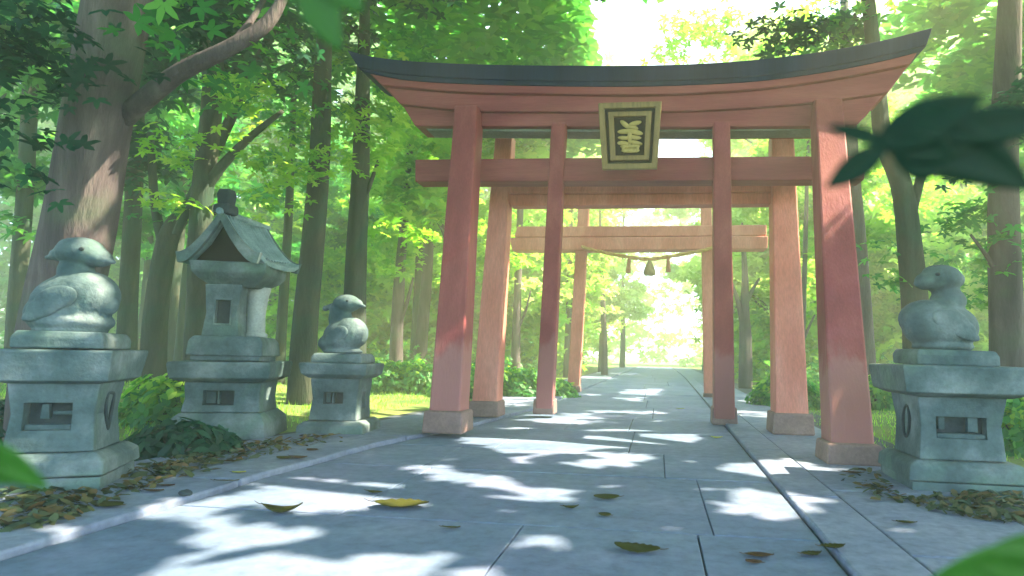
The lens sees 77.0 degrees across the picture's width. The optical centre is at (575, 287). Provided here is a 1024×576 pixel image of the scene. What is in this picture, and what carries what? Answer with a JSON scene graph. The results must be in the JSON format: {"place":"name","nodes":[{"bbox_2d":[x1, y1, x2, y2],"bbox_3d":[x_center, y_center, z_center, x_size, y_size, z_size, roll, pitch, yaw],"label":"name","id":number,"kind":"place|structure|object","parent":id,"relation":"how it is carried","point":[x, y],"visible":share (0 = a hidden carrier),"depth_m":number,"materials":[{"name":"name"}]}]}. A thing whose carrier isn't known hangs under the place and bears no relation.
{"place":"outdoors","nodes":[
{"label":"outdoors","id":0,"kind":"place"},
{"bbox_2d":[0,442,48,488],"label":"leafy sprig","id":1,"kind":"object","parent":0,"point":[17,468],"visible":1,"depth_m":0.66,"materials":[{"name":"green plant"}]},
{"bbox_2d":[0,367,846,575],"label":"path","id":2,"kind":"structure","parent":0,"point":[499,492],"depth_m":5.19,"materials":[{"name":"stone"}]},
{"bbox_2d":[364,489,381,492],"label":"fallen leaf","id":3,"kind":"object","parent":2,"relation":"on","point":[374,491],"visible":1,"depth_m":5.84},
{"bbox_2d":[364,498,428,506],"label":"fallen leaf","id":4,"kind":"object","parent":2,"relation":"on","point":[400,502],"visible":1,"depth_m":5.38,"materials":[{"name":"plant"}]},
{"bbox_2d":[560,504,578,507],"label":"fallen leaf","id":5,"kind":"object","parent":2,"relation":"on","point":[570,506],"visible":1,"depth_m":5.38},
{"bbox_2d":[599,512,610,515],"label":"fallen leaf","id":6,"kind":"object","parent":2,"relation":"on","point":[604,513],"visible":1,"depth_m":5.19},
{"bbox_2d":[594,494,621,498],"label":"fallen leaf","id":7,"kind":"object","parent":2,"relation":"on","point":[607,496],"visible":1,"depth_m":5.82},
{"bbox_2d":[511,208,767,396],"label":"torii gate","id":8,"kind":"structure","parent":2,"relation":"on","point":[649,239],"depth_m":20.88,"materials":[{"name":"wood"}]},
{"bbox_2d":[581,245,711,275],"bbox_3d":[2.279,-0.895,20.686,4.274,1.004,0.234,0,-6,7],"label":"straw rope","id":9,"kind":"object","parent":8,"relation":"hanging from","point":[649,269],"visible":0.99,"depth_m":20.62,"materials":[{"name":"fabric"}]},
{"bbox_2d":[348,28,931,465],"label":"torii gate","id":10,"kind":"structure","parent":2,"relation":"on","point":[628,116],"depth_m":11.00,"materials":[{"name":"red paint"}]},
{"bbox_2d":[614,542,668,551],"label":"fallen leaf","id":11,"kind":"object","parent":2,"relation":"on","point":[635,547],"visible":1,"depth_m":4.28,"materials":[{"name":"plant"}]},
{"bbox_2d":[469,138,814,435],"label":"torii gate","id":12,"kind":"structure","parent":2,"relation":"on","point":[788,413],"depth_m":12.33,"materials":[{"name":"wood"}]},
{"bbox_2d":[745,559,764,562],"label":"fallen leaf","id":13,"kind":"object","parent":2,"relation":"on","point":[753,560],"visible":1,"depth_m":4.07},
{"bbox_2d":[740,552,773,556],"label":"fallen leaf","id":14,"kind":"object","parent":2,"relation":"on","point":[761,554],"visible":1,"depth_m":4.21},
{"bbox_2d":[798,550,821,554],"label":"fallen leaf","id":15,"kind":"object","parent":2,"relation":"on","point":[808,552],"visible":1,"depth_m":4.26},
{"bbox_2d":[0,0,995,359],"label":"sky","id":16,"kind":"structure","parent":0,"point":[628,25],"materials":[{"name":"white"}]},
{"bbox_2d":[0,367,1023,574],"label":"side paving","id":17,"kind":"structure","parent":0,"point":[934,541],"depth_m":5.92,"materials":[{"name":"stone"}]},
{"bbox_2d":[0,433,1023,531],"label":"fallen leaves","id":18,"kind":"object","parent":17,"relation":"on","point":[51,512],"depth_m":5.58,"materials":[{"name":"plant"}]},
{"bbox_2d":[838,470,864,472],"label":"fallen leaf","id":19,"kind":"object","parent":17,"relation":"on","point":[852,471],"visible":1,"depth_m":7.28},
{"bbox_2d":[892,520,916,522],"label":"fallen leaf","id":20,"kind":"object","parent":17,"relation":"on","point":[904,521],"visible":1,"depth_m":5.09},
{"bbox_2d":[0,358,1023,466],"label":"ground","id":21,"kind":"structure","parent":0,"point":[591,367],"depth_m":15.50,"materials":[{"name":"plant"}]},
{"bbox_2d":[0,0,45,19],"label":"tree","id":22,"kind":"object","parent":21,"relation":"on","point":[9,17],"visible":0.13,"depth_m":12.80,"materials":[{"name":"green plant"}]},
{"bbox_2d":[0,89,55,190],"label":"tree","id":23,"kind":"object","parent":21,"relation":"on","point":[12,133],"visible":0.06,"depth_m":23.94,"materials":[{"name":"green plant"}]},
{"bbox_2d":[0,0,79,347],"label":"tree","id":24,"kind":"object","parent":21,"relation":"on","point":[20,230],"visible":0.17,"depth_m":17.83,"materials":[{"name":"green plant"}]},
{"bbox_2d":[0,0,79,207],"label":"tree","id":25,"kind":"object","parent":21,"relation":"on","point":[15,165],"visible":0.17,"depth_m":18.08,"materials":[{"name":"green plant"}]},
{"bbox_2d":[0,0,79,122],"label":"tree","id":26,"kind":"object","parent":21,"relation":"on","point":[29,81],"visible":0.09,"depth_m":15.84,"materials":[{"name":"green plant"}]},
{"bbox_2d":[0,396,119,442],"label":"bush","id":27,"kind":"object","parent":21,"relation":"on","point":[2,407],"visible":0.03,"depth_m":7.47,"materials":[{"name":"green plant"}]},
{"bbox_2d":[5,132,123,264],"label":"tree","id":28,"kind":"object","parent":21,"relation":"on","point":[118,249],"visible":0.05,"depth_m":40.33,"materials":[{"name":"green plant"}]},
{"bbox_2d":[0,330,147,492],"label":"stone pedestal","id":29,"kind":"object","parent":21,"relation":"on","point":[65,388],"visible":0.94,"depth_m":5.62,"materials":[{"name":"stone"}]},
{"bbox_2d":[21,237,120,332],"bbox_3d":[-4.680,-0.015,6.000,0.846,0.930,0.567,1,-6,3],"label":"stone bird","id":30,"kind":"object","parent":29,"relation":"on","point":[76,293],"visible":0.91,"depth_m":5.83},
{"bbox_2d":[2,107,186,248],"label":"tree","id":31,"kind":"object","parent":21,"relation":"on","point":[12,204],"depth_m":29.20,"materials":[{"name":"green plant"}]},
{"bbox_2d":[109,176,148,288],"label":"tree","id":32,"kind":"object","parent":21,"relation":"on","point":[115,273],"visible":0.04,"depth_m":49.29,"materials":[{"name":"green plant"}]},
{"bbox_2d":[43,22,252,383],"bbox_3d":[-11.823,-3.969,16.796,6.202,13.003,5.908,-2,-7,26],"label":"tree","id":33,"kind":"object","parent":21,"relation":"on","point":[127,312],"visible":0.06,"depth_m":16.84,"materials":[{"name":"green plant"}]},
{"bbox_2d":[118,373,184,429],"bbox_3d":[-6.737,1.888,10.720,1.938,1.222,1.557,0,-6,7],"label":"bush","id":34,"kind":"object","parent":21,"relation":"on","point":[157,397],"visible":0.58,"depth_m":10.25,"materials":[{"name":"green plant"}]},
{"bbox_2d":[0,0,313,441],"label":"tree","id":35,"kind":"object","parent":21,"relation":"on","point":[106,104],"visible":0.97,"depth_m":7.29,"materials":[{"name":"brown plant"}]},
{"bbox_2d":[8,0,349,402],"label":"tree","id":36,"kind":"object","parent":21,"relation":"on","point":[205,175],"visible":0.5,"depth_m":12.89,"materials":[{"name":"green plant"}]},
{"bbox_2d":[116,97,243,349],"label":"tree","id":37,"kind":"object","parent":21,"relation":"on","point":[147,246],"visible":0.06,"depth_m":27.00,"materials":[{"name":"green plant"}]},
{"bbox_2d":[122,417,244,460],"bbox_3d":[-4.750,1.887,7.697,1.537,0.644,1.132,0,-6,7],"label":"bush","id":38,"kind":"object","parent":21,"relation":"on","point":[163,439],"visible":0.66,"depth_m":7.51,"materials":[{"name":"green plant"}]},
{"bbox_2d":[144,42,238,360],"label":"tree","id":39,"kind":"object","parent":21,"relation":"on","point":[174,298],"visible":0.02,"depth_m":24.80,"materials":[{"name":"green plant"}]},
{"bbox_2d":[116,0,298,360],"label":"tree","id":40,"kind":"object","parent":21,"relation":"on","point":[187,124],"visible":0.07,"depth_m":22.27,"materials":[{"name":"green plant"}]},
{"bbox_2d":[120,47,309,260],"bbox_3d":[-16.965,-4.112,31.615,8.932,16.226,6.581,2,-6,-12],"label":"tree","id":41,"kind":"object","parent":21,"relation":"on","point":[295,251],"visible":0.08,"depth_m":31.68,"materials":[{"name":"green plant"}]},
{"bbox_2d":[0,3,437,347],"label":"foliage","id":42,"kind":"object","parent":21,"relation":"on","point":[4,264],"visible":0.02,"depth_m":51.62,"materials":[{"name":"green plant"}]},
{"bbox_2d":[165,189,301,439],"bbox_3d":[-5.128,0.399,9.724,1.484,3.608,1.363,1,-6,-3],"label":"stone lantern","id":43,"kind":"object","parent":21,"relation":"on","point":[231,373],"visible":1,"depth_m":9.29,"materials":[{"name":"granite"},{"name":"slate"},{"name":"pale stone"}]},
{"bbox_2d":[213,298,232,324],"bbox_3d":[-5.171,0.349,9.390,0.240,0.390,0.050,2,-6,-10],"label":"window frame","id":44,"kind":"structure","parent":43,"relation":"in","point":[216,299],"depth_m":9.37,"materials":[{"name":"stone"}]},
{"bbox_2d":[217,301,230,323],"bbox_3d":[-5.184,0.357,9.466,0.194,0.334,0.025,2,-6,-10],"label":"window","id":45,"kind":"structure","parent":43,"relation":"in","point":[223,315],"depth_m":9.45,"materials":[{"name":"stone"}]},
{"bbox_2d":[43,0,467,388],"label":"tree","id":46,"kind":"object","parent":21,"relation":"on","point":[154,330],"visible":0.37,"depth_m":14.41,"materials":[{"name":"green plant"}]},
{"bbox_2d":[233,110,299,240],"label":"tree","id":47,"kind":"object","parent":21,"relation":"on","point":[249,207],"visible":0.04,"depth_m":37.59,"materials":[{"name":"green plant"}]},
{"bbox_2d":[244,179,305,336],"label":"tree","id":48,"kind":"object","parent":21,"relation":"on","point":[275,294],"visible":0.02,"depth_m":42.85,"materials":[{"name":"green plant"}]},
{"bbox_2d":[218,2,380,383],"bbox_3d":[-8.667,-3.796,18.817,6.043,13.405,5.393,0,-6,7],"label":"tree","id":49,"kind":"object","parent":21,"relation":"on","point":[282,320],"visible":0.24,"depth_m":19.86,"materials":[{"name":"green plant"}]},
{"bbox_2d":[244,124,370,288],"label":"tree","id":50,"kind":"object","parent":21,"relation":"on","point":[295,239],"visible":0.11,"depth_m":37.30,"materials":[{"name":"green plant"}]},
{"bbox_2d":[216,0,405,404],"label":"tree","id":51,"kind":"object","parent":21,"relation":"on","point":[305,320],"visible":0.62,"depth_m":14.79,"materials":[{"name":"green plant"}]},
{"bbox_2d":[281,158,344,284],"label":"tree","id":52,"kind":"object","parent":21,"relation":"on","point":[330,167],"visible":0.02,"depth_m":47.24,"materials":[{"name":"green plant"}]},
{"bbox_2d":[0,367,635,561],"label":"kerb","id":53,"kind":"structure","parent":21,"relation":"on","point":[200,485],"depth_m":5.84,"materials":[{"name":"stone"}]},
{"bbox_2d":[99,501,124,506],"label":"fallen leaf","id":54,"kind":"object","parent":53,"relation":"on","point":[108,503],"visible":1,"depth_m":4.96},
{"bbox_2d":[140,488,163,490],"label":"fallen leaf","id":55,"kind":"object","parent":53,"relation":"on","point":[153,489],"visible":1,"depth_m":5.47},
{"bbox_2d":[178,489,192,495],"bbox_3d":[-3.269,1.718,5.363,0.120,0.057,0.086,0,-6,7],"label":"pebble","id":56,"kind":"object","parent":53,"relation":"on","point":[186,492],"visible":1,"depth_m":5.34,"materials":[{"name":"stone"}]},
{"bbox_2d":[289,455,306,457],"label":"fallen leaf","id":57,"kind":"object","parent":53,"relation":"on","point":[295,456],"visible":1,"depth_m":7.26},
{"bbox_2d":[295,124,386,294],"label":"tree","id":58,"kind":"object","parent":21,"relation":"on","point":[336,227],"visible":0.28,"depth_m":34.08,"materials":[{"name":"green plant"}]},
{"bbox_2d":[273,0,457,353],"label":"tree","id":59,"kind":"object","parent":21,"relation":"on","point":[364,140],"visible":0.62,"depth_m":15.92,"materials":[{"name":"green plant"}]},
{"bbox_2d":[370,377,385,392],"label":"bush","id":60,"kind":"object","parent":21,"relation":"on","point":[375,385],"visible":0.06,"depth_m":19.08,"materials":[{"name":"green plant"}]},
{"bbox_2d":[371,357,411,393],"bbox_3d":[-6.298,2.769,19.983,2.626,1.226,2.146,0,-6,7],"label":"bush","id":61,"kind":"object","parent":21,"relation":"on","point":[387,370],"visible":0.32,"depth_m":19.37,"materials":[{"name":"green plant"}]},
{"bbox_2d":[342,23,447,362],"bbox_3d":[-5.964,-3.304,23.666,6.550,13.907,5.930,-3,-7,37],"label":"tree","id":62,"kind":"object","parent":21,"relation":"on","point":[398,268],"visible":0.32,"depth_m":23.81,"materials":[{"name":"green plant"}]},
{"bbox_2d":[379,356,432,394],"bbox_3d":[-5.250,2.824,20.295,2.940,1.373,2.247,-2,-7,31],"label":"bush","id":63,"kind":"object","parent":21,"relation":"on","point":[418,371],"visible":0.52,"depth_m":19.56,"materials":[{"name":"green plant"}]},
{"bbox_2d":[370,110,444,379],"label":"tree","id":64,"kind":"object","parent":21,"relation":"on","point":[422,329],"visible":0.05,"depth_m":26.80,"materials":[{"name":"plant"}]},
{"bbox_2d":[341,54,488,363],"bbox_3d":[-7.278,-3.463,30.527,7.334,15.413,5.382,6,-7,-36],"label":"tree","id":65,"kind":"object","parent":21,"relation":"on","point":[383,247],"visible":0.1,"depth_m":29.27,"materials":[{"name":"green plant"}]},
{"bbox_2d":[241,161,610,376],"bbox_3d":[-9.718,0.165,41.787,25.133,13.646,18.652,0,-6,7],"label":"foliage","id":66,"kind":"object","parent":21,"relation":"on","point":[379,293],"visible":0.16,"depth_m":36.83,"materials":[{"name":"green plant"}]},
{"bbox_2d":[405,158,491,288],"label":"tree","id":67,"kind":"object","parent":21,"relation":"on","point":[436,275],"visible":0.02,"depth_m":32.28,"materials":[{"name":"green plant"}]},
{"bbox_2d":[0,332,898,394],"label":"undergrowth","id":68,"kind":"object","parent":21,"relation":"on","point":[814,367],"visible":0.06,"depth_m":31.31,"materials":[{"name":"green plant"}]},
{"bbox_2d":[369,33,549,281],"bbox_3d":[-4.620,-3.507,25.005,8.117,14.748,5.956,7,-8,-43],"label":"tree","id":69,"kind":"object","parent":21,"relation":"on","point":[430,209],"visible":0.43,"depth_m":23.37,"materials":[{"name":"green plant"}]},
{"bbox_2d":[425,362,522,399],"bbox_3d":[-2.921,2.830,19.058,2.649,1.285,2.488,-5,-8,44],"label":"bush","id":70,"kind":"object","parent":21,"relation":"on","point":[505,385],"visible":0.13,"depth_m":18.58,"materials":[{"name":"green plant"}]},
{"bbox_2d":[336,30,624,366],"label":"foliage","id":71,"kind":"object","parent":21,"relation":"on","point":[608,56],"depth_m":61.48,"materials":[{"name":"green plant"}]},
{"bbox_2d":[480,138,572,368],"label":"tree","id":72,"kind":"object","parent":21,"relation":"on","point":[520,283],"visible":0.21,"depth_m":28.91,"materials":[{"name":"green plant"}]},
{"bbox_2d":[503,366,560,396],"bbox_3d":[-1.727,2.959,19.411,2.752,1.157,2.254,0,-6,7],"label":"bush","id":73,"kind":"object","parent":21,"relation":"on","point":[518,377],"visible":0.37,"depth_m":18.74,"materials":[{"name":"green plant"}]},
{"bbox_2d":[513,378,580,398],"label":"bush","id":74,"kind":"object","parent":21,"relation":"on","point":[566,389],"visible":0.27,"depth_m":19.36,"materials":[{"name":"green plant"}]},
{"bbox_2d":[513,144,619,377],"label":"tree","id":75,"kind":"object","parent":21,"relation":"on","point":[591,276],"visible":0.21,"depth_m":37.01,"materials":[{"name":"green plant"}]},
{"bbox_2d":[563,156,632,374],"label":"tree","id":76,"kind":"object","parent":21,"relation":"on","point":[604,328],"visible":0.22,"depth_m":40.61,"materials":[{"name":"green plant"}]},
{"bbox_2d":[591,210,644,371],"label":"tree","id":77,"kind":"object","parent":21,"relation":"on","point":[621,299],"visible":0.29,"depth_m":49.77,"materials":[{"name":"green plant"}]},
{"bbox_2d":[596,209,654,367],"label":"tree","id":78,"kind":"object","parent":21,"relation":"on","point":[637,313],"visible":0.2,"depth_m":66.03,"materials":[{"name":"green plant"}]},
{"bbox_2d":[582,208,737,366],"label":"foliage","id":79,"kind":"object","parent":21,"relation":"on","point":[638,331],"visible":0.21,"depth_m":93.22,"materials":[{"name":"green plant"}]},
{"bbox_2d":[648,208,702,370],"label":"tree","id":80,"kind":"object","parent":21,"relation":"on","point":[680,213],"visible":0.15,"depth_m":59.90,"materials":[{"name":"green plant"}]},
{"bbox_2d":[342,0,1023,157],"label":"tree","id":81,"kind":"object","parent":21,"relation":"on","point":[554,33],"visible":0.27,"depth_m":19.91,"materials":[{"name":"green plant"}]},
{"bbox_2d":[286,0,363,51],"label":"leafy sprig","id":82,"kind":"object","parent":81,"relation":"hanging from","point":[321,19],"visible":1,"depth_m":0.66,"materials":[{"name":"green plant"}]},
{"bbox_2d":[825,94,1023,190],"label":"leafy sprig","id":83,"kind":"object","parent":81,"relation":"hanging from","point":[959,138],"visible":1,"depth_m":0.66,"materials":[{"name":"green plant"}]},
{"bbox_2d":[933,533,1023,575],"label":"leafy sprig","id":84,"kind":"object","parent":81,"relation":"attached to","point":[1004,557],"visible":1,"depth_m":0.66,"materials":[{"name":"green plant"}]},
{"bbox_2d":[672,153,769,313],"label":"tree","id":85,"kind":"object","parent":21,"relation":"on","point":[692,263],"visible":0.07,"depth_m":40.40,"materials":[{"name":"green plant"}]},
{"bbox_2d":[686,139,814,313],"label":"tree","id":86,"kind":"object","parent":21,"relation":"on","point":[737,275],"visible":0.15,"depth_m":30.57,"materials":[{"name":"green plant"}]},
{"bbox_2d":[733,222,769,388],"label":"tree","id":87,"kind":"object","parent":21,"relation":"on","point":[745,376],"visible":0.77,"depth_m":27.85,"materials":[{"name":"plant"}]},
{"bbox_2d":[745,374,819,410],"bbox_3d":[5.905,2.918,17.978,2.229,1.262,2.102,0,-6,7],"label":"bush","id":88,"kind":"object","parent":21,"relation":"on","point":[759,391],"visible":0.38,"depth_m":17.63,"materials":[{"name":"green plant"}]},
{"bbox_2d":[697,14,891,286],"bbox_3d":[11.585,-4.337,33.399,8.794,18.882,8.467,4,-6,-23],"label":"tree","id":89,"kind":"object","parent":21,"relation":"on","point":[735,147],"visible":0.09,"depth_m":33.66,"materials":[{"name":"green plant"}]},
{"bbox_2d":[749,45,839,341],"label":"tree","id":90,"kind":"object","parent":21,"relation":"on","point":[805,257],"visible":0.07,"depth_m":25.94,"materials":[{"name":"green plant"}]},
{"bbox_2d":[639,0,952,406],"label":"tree","id":91,"kind":"object","parent":21,"relation":"on","point":[697,32],"visible":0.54,"depth_m":20.20,"materials":[{"name":"green plant"}]},
{"bbox_2d":[673,368,932,575],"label":"kerb","id":92,"kind":"structure","parent":21,"relation":"on","point":[826,514],"depth_m":5.24,"materials":[{"name":"stone"}]},
{"bbox_2d":[815,543,844,547],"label":"fallen leaf","id":93,"kind":"object","parent":92,"relation":"on","point":[832,545],"visible":1,"depth_m":4.31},
{"bbox_2d":[748,92,913,301],"bbox_3d":[11.104,-2.418,27.800,5.776,13.766,7.308,2,-6,-10],"label":"tree","id":94,"kind":"object","parent":21,"relation":"on","point":[876,232],"visible":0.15,"depth_m":27.18,"materials":[{"name":"green plant"}]},
{"bbox_2d":[723,0,966,348],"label":"tree","id":95,"kind":"object","parent":21,"relation":"on","point":[906,192],"visible":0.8,"depth_m":12.35,"materials":[{"name":"green plant"}]},
{"bbox_2d":[691,172,1023,380],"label":"foliage","id":96,"kind":"object","parent":21,"relation":"on","point":[885,320],"visible":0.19,"depth_m":33.92,"materials":[{"name":"green plant"}]},
{"bbox_2d":[692,0,1023,356],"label":"foliage","id":97,"kind":"object","parent":21,"relation":"on","point":[905,99],"visible":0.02,"depth_m":52.21,"materials":[{"name":"green plant"}]},
{"bbox_2d":[868,374,894,411],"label":"bush","id":98,"kind":"object","parent":21,"relation":"on","point":[882,403],"visible":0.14,"depth_m":17.32,"materials":[{"name":"green plant"}]},
{"bbox_2d":[859,115,940,305],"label":"tree","id":99,"kind":"object","parent":21,"relation":"on","point":[884,251],"visible":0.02,"depth_m":34.24,"materials":[{"name":"green plant"}]},
{"bbox_2d":[867,166,976,295],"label":"tree","id":100,"kind":"object","parent":21,"relation":"on","point":[940,182],"visible":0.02,"depth_m":38.25,"materials":[{"name":"green plant"}]},
{"bbox_2d":[840,0,1023,366],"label":"tree","id":101,"kind":"object","parent":21,"relation":"on","point":[1001,263],"visible":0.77,"depth_m":11.84,"materials":[{"name":"green plant"}]},
{"bbox_2d":[933,183,1021,299],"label":"tree","id":102,"kind":"object","parent":21,"relation":"on","point":[962,189],"visible":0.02,"depth_m":42.37,"materials":[{"name":"green plant"}]},
{"bbox_2d":[938,48,1023,276],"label":"tree","id":103,"kind":"object","parent":21,"relation":"on","point":[965,258],"visible":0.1,"depth_m":25.35,"materials":[{"name":"green plant"}]},
{"bbox_2d":[973,147,1023,257],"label":"tree","id":104,"kind":"object","parent":21,"relation":"on","point":[984,233],"visible":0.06,"depth_m":32.27,"materials":[{"name":"green plant"}]},
{"bbox_2d":[1001,397,1023,457],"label":"bush","id":105,"kind":"object","parent":21,"relation":"on","point":[1012,426],"visible":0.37,"depth_m":9.36,"materials":[{"name":"green plant"}]},
{"bbox_2d":[186,367,1023,575],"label":"path bed","id":106,"kind":"object","parent":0,"point":[817,421],"visible":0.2,"depth_m":10.14,"materials":[{"name":"stone"}]},
{"bbox_2d":[295,353,383,434],"bbox_3d":[-3.661,1.648,10.052,1.018,1.248,1.020,1,-6,-2],"label":"stone pedestal","id":107,"kind":"object","parent":106,"relation":"on","point":[341,383],"visible":0.94,"depth_m":9.70,"materials":[{"name":"stone"}]},
{"bbox_2d":[318,295,368,353],"bbox_3d":[-3.668,0.581,10.145,0.798,0.958,0.559,0,-6,12],"label":"stone bird","id":108,"kind":"object","parent":107,"relation":"on","point":[345,331],"visible":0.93,"depth_m":9.96},
{"bbox_2d":[869,349,1023,498],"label":"stone pedestal","id":109,"kind":"object","parent":106,"relation":"on","point":[949,406],"visible":1,"depth_m":6.52,"materials":[{"name":"stone"}]},
{"bbox_2d":[898,265,979,349],"bbox_3d":[3.984,0.230,7.046,0.826,0.978,0.585,1,-6,-3],"label":"stone bird","id":110,"kind":"object","parent":109,"relation":"on","point":[943,317],"visible":0.96,"depth_m":6.87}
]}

